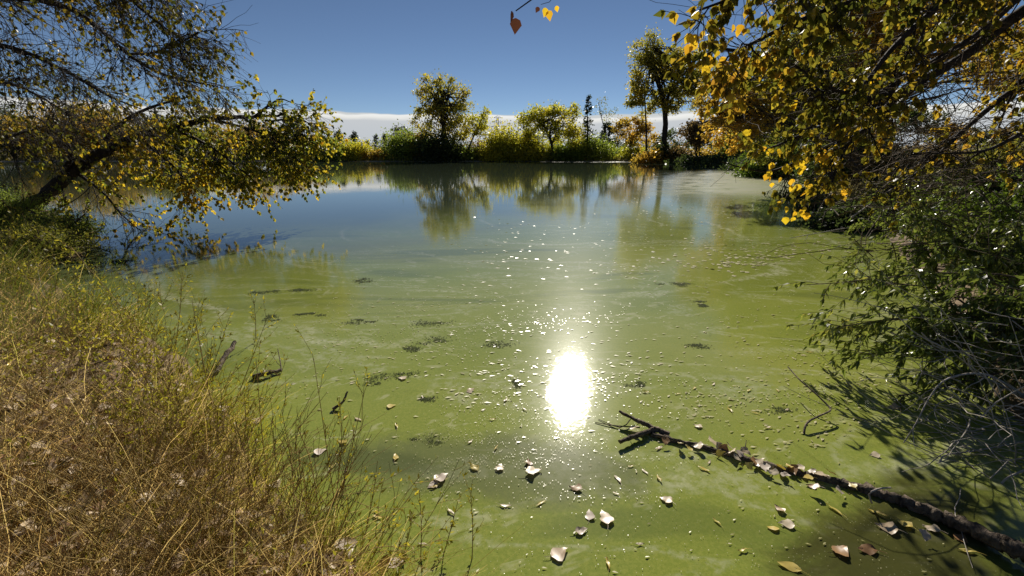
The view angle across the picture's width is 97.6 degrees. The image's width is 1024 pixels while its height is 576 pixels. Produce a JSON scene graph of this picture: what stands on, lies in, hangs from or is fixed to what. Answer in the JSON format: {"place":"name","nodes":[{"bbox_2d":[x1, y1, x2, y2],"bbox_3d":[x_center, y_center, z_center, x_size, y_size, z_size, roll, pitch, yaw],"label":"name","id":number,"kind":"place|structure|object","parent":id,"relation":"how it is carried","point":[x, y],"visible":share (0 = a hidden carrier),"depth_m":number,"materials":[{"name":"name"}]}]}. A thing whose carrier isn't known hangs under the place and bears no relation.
{"place":"outdoors","nodes":[
{"label":"outdoors","id":0,"kind":"place"},
{"bbox_2d":[0,161,1023,575],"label":"pond water","id":1,"kind":"structure","parent":0,"point":[378,225],"depth_m":3.80,"materials":[{"name":"liquid"}]},
{"bbox_2d":[543,547,566,560],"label":"floating leaf","id":2,"kind":"object","parent":1,"relation":"on","point":[558,554],"visible":1,"depth_m":1.97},
{"bbox_2d":[232,180,954,574],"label":"floating bits","id":3,"kind":"object","parent":1,"relation":"on","point":[634,378],"visible":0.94,"depth_m":3.39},
{"bbox_2d":[600,510,613,523],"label":"floating leaf","id":4,"kind":"object","parent":1,"relation":"on","point":[606,517],"visible":1,"depth_m":2.17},
{"bbox_2d":[777,561,808,574],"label":"floating leaf","id":5,"kind":"object","parent":1,"relation":"on","point":[792,566],"visible":1,"depth_m":1.92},
{"bbox_2d":[595,410,1023,562],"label":"fallen branch","id":6,"kind":"object","parent":1,"relation":"on","point":[1009,546],"visible":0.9,"depth_m":2.24,"materials":[{"name":"wood"}]},
{"bbox_2d":[787,366,831,433],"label":"twig","id":7,"kind":"object","parent":1,"relation":"on","point":[811,419],"visible":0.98,"depth_m":2.98,"materials":[{"name":"wood"}]},
{"bbox_2d":[829,545,848,556],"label":"floating leaf","id":8,"kind":"object","parent":1,"relation":"on","point":[842,550],"visible":1,"depth_m":1.99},
{"bbox_2d":[858,543,886,554],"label":"floating leaf","id":9,"kind":"object","parent":1,"relation":"on","point":[868,548],"visible":1,"depth_m":2.00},
{"bbox_2d":[875,522,907,533],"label":"floating leaf","id":10,"kind":"object","parent":1,"relation":"on","point":[890,527],"visible":1,"depth_m":2.11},
{"bbox_2d":[0,146,1023,575],"bbox_3d":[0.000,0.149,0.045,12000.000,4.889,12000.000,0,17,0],"label":"ground","id":11,"kind":"structure","parent":0,"point":[1014,400],"depth_m":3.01,"materials":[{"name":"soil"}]},
{"bbox_2d":[0,109,53,157],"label":"shore tree","id":12,"kind":"object","parent":11,"relation":"on","point":[1,145],"visible":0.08,"depth_m":92.67,"materials":[{"name":"green plant"}]},
{"bbox_2d":[0,182,67,227],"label":"weed clump","id":13,"kind":"object","parent":11,"relation":"on","point":[3,203],"visible":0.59,"depth_m":9.47,"materials":[{"name":"plant"}]},
{"bbox_2d":[16,269,63,357],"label":"weed stalk","id":14,"kind":"object","parent":11,"relation":"on","point":[31,296],"visible":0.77,"depth_m":3.48,"materials":[{"name":"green plant"}]},
{"bbox_2d":[0,434,94,548],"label":"weed stalk","id":15,"kind":"object","parent":11,"relation":"on","point":[28,456],"visible":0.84,"depth_m":1.81,"materials":[{"name":"brown plant"}]},
{"bbox_2d":[0,217,100,260],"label":"weed clump","id":16,"kind":"object","parent":11,"relation":"on","point":[72,240],"visible":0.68,"depth_m":7.18,"materials":[{"name":"green leaf"},{"name":"grass"}]},
{"bbox_2d":[4,204,116,241],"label":"weed clump","id":17,"kind":"object","parent":11,"relation":"on","point":[84,222],"visible":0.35,"depth_m":8.55,"materials":[{"name":"plant"}]},
{"bbox_2d":[0,93,131,158],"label":"shore tree","id":18,"kind":"object","parent":11,"relation":"on","point":[58,141],"visible":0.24,"depth_m":89.57,"materials":[{"name":"yellow plant"}]},
{"bbox_2d":[38,339,129,495],"bbox_3d":[-1.879,0.607,2.027,0.332,0.815,0.180,3,17,11],"label":"weed stalk","id":19,"kind":"object","parent":11,"relation":"on","point":[93,402],"visible":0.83,"depth_m":1.99,"materials":[{"name":"brown plant"}]},
{"bbox_2d":[0,207,182,354],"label":"tall grass","id":20,"kind":"structure","parent":11,"relation":"on","point":[31,291],"depth_m":4.26,"materials":[{"name":"plant"}]},
{"bbox_2d":[40,226,167,370],"bbox_3d":[-3.056,0.089,3.381,0.821,1.159,0.188,2,17,6],"label":"weed stalk","id":21,"kind":"object","parent":11,"relation":"on","point":[80,261],"visible":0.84,"depth_m":3.35,"materials":[{"name":"green plant"}]},
{"bbox_2d":[74,250,138,266],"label":"weed clump","id":22,"kind":"object","parent":11,"relation":"on","point":[113,261],"visible":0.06,"depth_m":7.18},
{"bbox_2d":[96,473,155,572],"bbox_3d":[-1.477,0.919,1.782,0.309,0.378,0.108,8,19,25],"label":"weed stalk","id":23,"kind":"object","parent":11,"relation":"on","point":[115,487],"visible":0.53,"depth_m":1.75,"materials":[{"name":"brown plant"}]},
{"bbox_2d":[0,0,276,206],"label":"tall cottonwood","id":24,"kind":"object","parent":11,"relation":"on","point":[121,8],"visible":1,"depth_m":8.06,"materials":[{"name":"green plant"}]},
{"bbox_2d":[122,346,187,475],"bbox_3d":[-1.736,0.636,2.208,0.323,0.729,0.086,11,20,33],"label":"weed stalk","id":25,"kind":"object","parent":11,"relation":"on","point":[154,394],"visible":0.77,"depth_m":2.19,"materials":[{"name":"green plant"}]},
{"bbox_2d":[111,113,221,157],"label":"shore tree","id":26,"kind":"object","parent":11,"relation":"on","point":[169,141],"visible":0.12,"depth_m":91.74,"materials":[{"name":"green plant"}]},
{"bbox_2d":[0,74,347,232],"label":"leaning cottonwood","id":27,"kind":"object","parent":11,"relation":"on","point":[294,127],"visible":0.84,"depth_m":10.37,"materials":[{"name":"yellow plant"}]},
{"bbox_2d":[164,255,192,350],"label":"weed stalk","id":28,"kind":"object","parent":11,"relation":"on","point":[180,292],"visible":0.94,"depth_m":3.69,"materials":[{"name":"green plant"}]},
{"bbox_2d":[149,127,215,156],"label":"shore tree","id":29,"kind":"object","parent":11,"relation":"on","point":[178,153],"visible":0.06,"depth_m":94.57,"materials":[{"name":"green plant"}]},
{"bbox_2d":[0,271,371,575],"bbox_3d":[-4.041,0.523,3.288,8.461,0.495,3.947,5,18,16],"label":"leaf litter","id":30,"kind":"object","parent":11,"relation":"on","point":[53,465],"visible":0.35,"depth_m":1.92,"materials":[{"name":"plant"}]},
{"bbox_2d":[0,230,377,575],"bbox_3d":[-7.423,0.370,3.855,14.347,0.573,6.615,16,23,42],"label":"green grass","id":31,"kind":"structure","parent":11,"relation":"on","point":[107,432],"depth_m":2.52,"materials":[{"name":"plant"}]},
{"bbox_2d":[188,301,221,439],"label":"weed stalk","id":32,"kind":"object","parent":11,"relation":"on","point":[204,373],"visible":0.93,"depth_m":2.53,"materials":[{"name":"green plant"}]},
{"bbox_2d":[201,340,236,389],"bbox_3d":[-2.150,0.570,3.319,0.090,0.203,0.454,1,17,3],"label":"snag","id":33,"kind":"object","parent":11,"relation":"on","point":[228,351],"visible":0.62,"depth_m":3.30,"materials":[{"name":"brown plant"}]},
{"bbox_2d":[211,311,233,369],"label":"weed stalk","id":34,"kind":"object","parent":11,"relation":"on","point":[220,338],"visible":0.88,"depth_m":3.41,"materials":[{"name":"green plant"}]},
{"bbox_2d":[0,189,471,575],"bbox_3d":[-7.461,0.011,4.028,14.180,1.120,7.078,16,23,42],"label":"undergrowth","id":35,"kind":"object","parent":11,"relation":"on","point":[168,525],"depth_m":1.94,"materials":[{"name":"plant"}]},
{"bbox_2d":[201,120,310,157],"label":"shore tree","id":36,"kind":"object","parent":11,"relation":"on","point":[226,147],"visible":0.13,"depth_m":91.61,"materials":[{"name":"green plant"}]},
{"bbox_2d":[235,296,280,401],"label":"weed stalk","id":37,"kind":"object","parent":11,"relation":"on","point":[264,309],"visible":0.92,"depth_m":3.12,"materials":[{"name":"green plant"}]},
{"bbox_2d":[243,340,276,493],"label":"weed stalk","id":38,"kind":"object","parent":11,"relation":"on","point":[247,402],"visible":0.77,"depth_m":2.25,"materials":[{"name":"green plant"}]},
{"bbox_2d":[0,214,524,575],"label":"dry grass","id":39,"kind":"structure","parent":11,"relation":"on","point":[128,450],"depth_m":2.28,"materials":[{"name":"plant"}]},
{"bbox_2d":[274,376,310,521],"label":"weed stalk","id":40,"kind":"object","parent":11,"relation":"on","point":[284,405],"visible":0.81,"depth_m":1.96,"materials":[{"name":"green plant"}]},
{"bbox_2d":[296,410,333,512],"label":"weed stalk","id":41,"kind":"object","parent":11,"relation":"on","point":[305,433],"visible":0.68,"depth_m":2.20,"materials":[{"name":"green plant"}]},
{"bbox_2d":[290,141,342,161],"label":"shore bush","id":42,"kind":"object","parent":11,"relation":"on","point":[315,157],"visible":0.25,"depth_m":87.11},
{"bbox_2d":[294,324,363,496],"bbox_3d":[-0.904,0.669,2.272,0.192,0.990,0.318,-12,21,-35],"label":"weed stalk","id":43,"kind":"object","parent":11,"relation":"on","point":[324,417],"visible":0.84,"depth_m":2.22,"materials":[{"name":"green plant"}]},
{"bbox_2d":[308,130,361,161],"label":"shore bush","id":44,"kind":"object","parent":11,"relation":"on","point":[335,154],"visible":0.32,"depth_m":87.52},
{"bbox_2d":[327,397,351,490],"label":"weed stalk","id":45,"kind":"object","parent":11,"relation":"on","point":[338,423],"visible":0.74,"depth_m":2.27,"materials":[{"name":"green plant"}]},
{"bbox_2d":[0,152,694,160],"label":"shore grass","id":46,"kind":"structure","parent":11,"relation":"on","point":[191,158],"depth_m":89.01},
{"bbox_2d":[332,366,369,492],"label":"weed stalk","id":47,"kind":"object","parent":11,"relation":"on","point":[363,392],"visible":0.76,"depth_m":2.27,"materials":[{"name":"green plant"}]},
{"bbox_2d":[335,136,377,160],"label":"shore bush","id":48,"kind":"object","parent":11,"relation":"on","point":[363,146],"visible":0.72,"depth_m":88.42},
{"bbox_2d":[363,461,382,545],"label":"weed stalk","id":49,"kind":"object","parent":11,"relation":"on","point":[372,496],"visible":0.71,"depth_m":2.01,"materials":[{"name":"green plant"}]},
{"bbox_2d":[358,147,394,160],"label":"shore bush","id":50,"kind":"object","parent":11,"relation":"on","point":[374,153],"visible":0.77,"depth_m":88.32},
{"bbox_2d":[373,119,428,161],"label":"shore bush","id":51,"kind":"object","parent":11,"relation":"on","point":[397,144],"visible":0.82,"depth_m":87.55,"materials":[{"name":"plant"}]},
{"bbox_2d":[407,477,432,559],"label":"weed stalk","id":52,"kind":"object","parent":11,"relation":"on","point":[421,511],"visible":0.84,"depth_m":1.95,"materials":[{"name":"green plant"}]},
{"bbox_2d":[402,124,474,161],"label":"shore bush","id":53,"kind":"object","parent":11,"relation":"on","point":[435,144],"visible":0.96,"depth_m":85.52,"materials":[{"name":"plant"}]},
{"bbox_2d":[408,68,477,143],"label":"cottonwood tree","id":54,"kind":"object","parent":11,"relation":"on","point":[440,108],"visible":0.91,"depth_m":85.51,"materials":[{"name":"green plant"}]},
{"bbox_2d":[435,490,467,556],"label":"weed stalk","id":55,"kind":"object","parent":11,"relation":"on","point":[453,520],"visible":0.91,"depth_m":1.98,"materials":[{"name":"green plant"}]},
{"bbox_2d":[434,142,480,160],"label":"shore bush","id":56,"kind":"object","parent":11,"relation":"on","point":[468,155],"visible":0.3,"depth_m":87.32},
{"bbox_2d":[448,106,492,156],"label":"leaning tree","id":57,"kind":"object","parent":11,"relation":"on","point":[473,120],"visible":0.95,"depth_m":85.72,"materials":[{"name":"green plant"}]},
{"bbox_2d":[462,472,482,558],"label":"weed stalk","id":58,"kind":"object","parent":11,"relation":"on","point":[471,512],"visible":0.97,"depth_m":1.96,"materials":[{"name":"green plant"}]},
{"bbox_2d":[464,146,508,160],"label":"shore bush","id":59,"kind":"object","parent":11,"relation":"on","point":[484,156],"visible":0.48,"depth_m":87.07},
{"bbox_2d":[472,117,534,161],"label":"shore bush","id":60,"kind":"object","parent":11,"relation":"on","point":[504,142],"visible":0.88,"depth_m":86.47,"materials":[{"name":"plant"}]},
{"bbox_2d":[510,136,560,160],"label":"shore bush","id":61,"kind":"object","parent":11,"relation":"on","point":[539,152],"visible":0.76,"depth_m":87.32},
{"bbox_2d":[513,99,590,160],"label":"willow tree","id":62,"kind":"object","parent":11,"relation":"on","point":[539,120],"visible":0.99,"depth_m":85.27,"materials":[{"name":"green plant"}]},
{"bbox_2d":[537,139,582,160],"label":"shore bush","id":63,"kind":"object","parent":11,"relation":"on","point":[554,154],"visible":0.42,"depth_m":87.09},
{"bbox_2d":[553,135,591,161],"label":"shore bush","id":64,"kind":"object","parent":11,"relation":"on","point":[575,153],"visible":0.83,"depth_m":86.74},
{"bbox_2d":[582,94,597,148],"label":"conifer","id":65,"kind":"object","parent":11,"relation":"on","point":[588,119],"visible":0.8,"depth_m":87.04,"materials":[{"name":"green plant"}]},
{"bbox_2d":[569,130,622,160],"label":"shore bush","id":66,"kind":"object","parent":11,"relation":"on","point":[598,150],"visible":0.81,"depth_m":87.31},
{"bbox_2d":[593,96,617,140],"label":"thin tree","id":67,"kind":"object","parent":11,"relation":"on","point":[599,113],"visible":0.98,"depth_m":93.40,"materials":[{"name":"green plant"}]},
{"bbox_2d":[598,122,616,145],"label":"conifer","id":68,"kind":"object","parent":11,"relation":"on","point":[602,132],"visible":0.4,"depth_m":101.69,"materials":[{"name":"green plant"}]},
{"bbox_2d":[593,135,641,147],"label":"backdrop tree","id":69,"kind":"object","parent":11,"relation":"on","point":[619,141],"visible":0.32,"depth_m":126.88,"materials":[{"name":"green plant"}]},
{"bbox_2d":[609,142,649,160],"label":"shore bush","id":70,"kind":"object","parent":11,"relation":"on","point":[627,152],"visible":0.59,"depth_m":85.99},
{"bbox_2d":[608,115,656,147],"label":"shore tree","id":71,"kind":"object","parent":11,"relation":"on","point":[621,124],"visible":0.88,"depth_m":86.26,"materials":[{"name":"yellow plant"}]},
{"bbox_2d":[622,132,671,149],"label":"backdrop tree","id":72,"kind":"object","parent":11,"relation":"on","point":[653,135],"visible":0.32,"depth_m":127.68,"materials":[{"name":"orange plant"}]},
{"bbox_2d":[629,144,674,163],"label":"shore bush","id":73,"kind":"object","parent":11,"relation":"on","point":[647,157],"visible":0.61,"depth_m":71.87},
{"bbox_2d":[646,132,684,162],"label":"shore bush","id":74,"kind":"object","parent":11,"relation":"on","point":[661,148],"visible":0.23,"depth_m":72.48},
{"bbox_2d":[623,26,723,150],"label":"cottonwood tree","id":75,"kind":"object","parent":11,"relation":"on","point":[650,58],"visible":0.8,"depth_m":70.80,"materials":[{"name":"green plant"}]},
{"bbox_2d":[649,127,702,150],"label":"backdrop tree","id":76,"kind":"object","parent":11,"relation":"on","point":[669,134],"visible":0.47,"depth_m":127.55,"materials":[{"name":"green plant"}]},
{"bbox_2d":[660,140,700,162],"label":"shore bush","id":77,"kind":"object","parent":11,"relation":"on","point":[681,151],"visible":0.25,"depth_m":71.67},
{"bbox_2d":[664,150,717,164],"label":"shore bush","id":78,"kind":"object","parent":11,"relation":"on","point":[689,159],"visible":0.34,"depth_m":66.66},
{"bbox_2d":[674,118,718,155],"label":"shore tree","id":79,"kind":"object","parent":11,"relation":"on","point":[694,141],"visible":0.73,"depth_m":69.19,"materials":[{"name":"brown plant"}]},
{"bbox_2d":[687,145,725,157],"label":"shore bush","id":80,"kind":"object","parent":11,"relation":"on","point":[705,152],"visible":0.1,"depth_m":72.09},
{"bbox_2d":[697,150,745,166],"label":"shore bush","id":81,"kind":"object","parent":11,"relation":"on","point":[711,162],"visible":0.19,"depth_m":57.48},
{"bbox_2d":[713,153,748,170],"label":"bank bush","id":82,"kind":"object","parent":11,"relation":"on","point":[725,168],"visible":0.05,"depth_m":43.52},
{"bbox_2d":[708,134,779,157],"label":"shore bush","id":83,"kind":"object","parent":11,"relation":"on","point":[727,147],"visible":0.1,"depth_m":71.59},
{"bbox_2d":[510,0,1023,233],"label":"overhanging cottonwood","id":84,"kind":"object","parent":11,"relation":"on","point":[816,25],"visible":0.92,"depth_m":3.73,"materials":[{"name":"yellow plant"}]},
{"bbox_2d":[726,137,808,178],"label":"bank bush","id":85,"kind":"object","parent":11,"relation":"on","point":[750,173],"visible":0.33,"depth_m":31.11,"materials":[{"name":"plant"}]},
{"bbox_2d":[692,64,863,188],"bbox_3d":[10.615,-6.152,17.521,7.521,4.952,2.183,0,17,0],"label":"tree","id":86,"kind":"object","parent":11,"relation":"on","point":[749,114],"visible":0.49,"depth_m":17.28,"materials":[{"name":"yellow plant"}]},
{"bbox_2d":[765,180,825,201],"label":"bank bush","id":87,"kind":"object","parent":11,"relation":"on","point":[798,195],"visible":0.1,"depth_m":16.48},
{"bbox_2d":[721,6,875,182],"bbox_3d":[12.043,-7.690,18.506,7.099,7.324,4.333,0,17,0],"label":"tree","id":88,"kind":"object","parent":11,"relation":"on","point":[776,139],"visible":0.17,"depth_m":17.99,"materials":[{"name":"yellow plant"}]},
{"bbox_2d":[792,191,855,213],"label":"bank bush","id":89,"kind":"object","parent":11,"relation":"on","point":[823,205],"visible":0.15,"depth_m":13.24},
{"bbox_2d":[650,0,1023,186],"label":"tree","id":90,"kind":"object","parent":11,"relation":"on","point":[935,91],"visible":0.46,"depth_m":4.25,"materials":[{"name":"plant"}]},
{"bbox_2d":[791,196,903,232],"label":"bank bush","id":91,"kind":"object","parent":11,"relation":"on","point":[834,222],"visible":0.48,"depth_m":10.22,"materials":[{"name":"plant"}]},
{"bbox_2d":[779,135,929,185],"bbox_3d":[16.437,-6.074,21.082,6.426,3.020,5.376,0,17,0],"label":"bank bush","id":92,"kind":"object","parent":11,"relation":"on","point":[846,170],"visible":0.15,"depth_m":20.17,"materials":[{"name":"plant"}]},
{"bbox_2d":[746,58,1023,295],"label":"dead brush","id":93,"kind":"object","parent":11,"relation":"on","point":[918,185],"visible":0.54,"depth_m":4.85,"materials":[{"name":"plant"}]},
{"bbox_2d":[761,0,1023,140],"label":"tree","id":94,"kind":"object","parent":11,"relation":"on","point":[876,17],"visible":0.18,"depth_m":23.78,"materials":[{"name":"yellow plant"}]},
{"bbox_2d":[771,233,1023,414],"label":"willow shrub","id":95,"kind":"object","parent":11,"relation":"on","point":[1005,304],"visible":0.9,"depth_m":3.32,"materials":[{"name":"green plant"}]},
{"bbox_2d":[956,345,1023,398],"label":"dead branch","id":96,"kind":"object","parent":95,"relation":"attached to","point":[999,384],"visible":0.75,"depth_m":2.91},
{"bbox_2d":[783,254,1023,567],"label":"dead brush","id":97,"kind":"object","parent":11,"relation":"on","point":[995,423],"visible":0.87,"depth_m":2.73,"materials":[{"name":"wood"}]},
{"bbox_2d":[903,372,1023,449],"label":"dead branch","id":98,"kind":"object","parent":97,"relation":"on","point":[996,378],"visible":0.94,"depth_m":2.78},
{"bbox_2d":[791,156,1023,279],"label":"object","id":99,"kind":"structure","parent":11,"relation":"on","point":[877,179],"depth_m":15.37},
{"bbox_2d":[850,162,986,219],"bbox_3d":[9.733,-2.301,10.861,2.797,1.482,2.530,-7,18,-21],"label":"bank bush","id":100,"kind":"object","parent":11,"relation":"on","point":[898,193],"visible":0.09,"depth_m":10.46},
{"bbox_2d":[824,187,1023,302],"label":"willow shrub","id":101,"kind":"object","parent":11,"relation":"on","point":[994,264],"visible":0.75,"depth_m":4.68,"materials":[{"name":"green plant"}]},
{"bbox_2d":[847,178,1003,240],"bbox_3d":[6.835,-1.269,7.446,2.640,1.217,1.313,-5,17,-15],"label":"willow shrub","id":102,"kind":"object","parent":11,"relation":"on","point":[909,222],"visible":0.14,"depth_m":7.29,"materials":[{"name":"green plant"}]},
{"bbox_2d":[896,105,959,143],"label":"tree","id":103,"kind":"object","parent":11,"relation":"on","point":[912,115],"visible":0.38,"depth_m":111.48,"materials":[{"name":"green plant"}]},
{"bbox_2d":[895,134,978,170],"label":"bank bush","id":104,"kind":"object","parent":11,"relation":"on","point":[961,155],"visible":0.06,"depth_m":27.91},
{"bbox_2d":[920,122,977,143],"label":"tree","id":105,"kind":"object","parent":11,"relation":"on","point":[952,133],"visible":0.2,"depth_m":108.02,"materials":[{"name":"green plant"}]},
{"bbox_2d":[891,161,1023,302],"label":"willow shrub","id":106,"kind":"object","parent":11,"relation":"on","point":[1011,214],"visible":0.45,"depth_m":5.13,"materials":[{"name":"leaf"},{"name":"brown twig"}]},
{"bbox_2d":[928,157,1015,200],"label":"bank bush","id":107,"kind":"object","parent":11,"relation":"on","point":[978,176],"visible":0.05,"depth_m":12.34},
{"bbox_2d":[939,441,1023,461],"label":"dead branch","id":108,"kind":"object","parent":11,"relation":"on","point":[978,450],"visible":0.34,"depth_m":2.64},
{"bbox_2d":[958,126,1014,146],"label":"tree","id":109,"kind":"object","parent":11,"relation":"on","point":[986,138],"visible":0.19,"depth_m":107.92,"materials":[{"name":"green plant"}]},
{"bbox_2d":[959,130,1023,169],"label":"bank bush","id":110,"kind":"object","parent":11,"relation":"on","point":[994,154],"visible":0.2,"depth_m":26.34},
{"bbox_2d":[966,162,1023,206],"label":"bank bush","id":111,"kind":"object","parent":11,"relation":"on","point":[998,189],"visible":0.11,"depth_m":11.63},
{"bbox_2d":[0,0,1023,150],"label":"sky","id":112,"kind":"structure","parent":0,"point":[365,56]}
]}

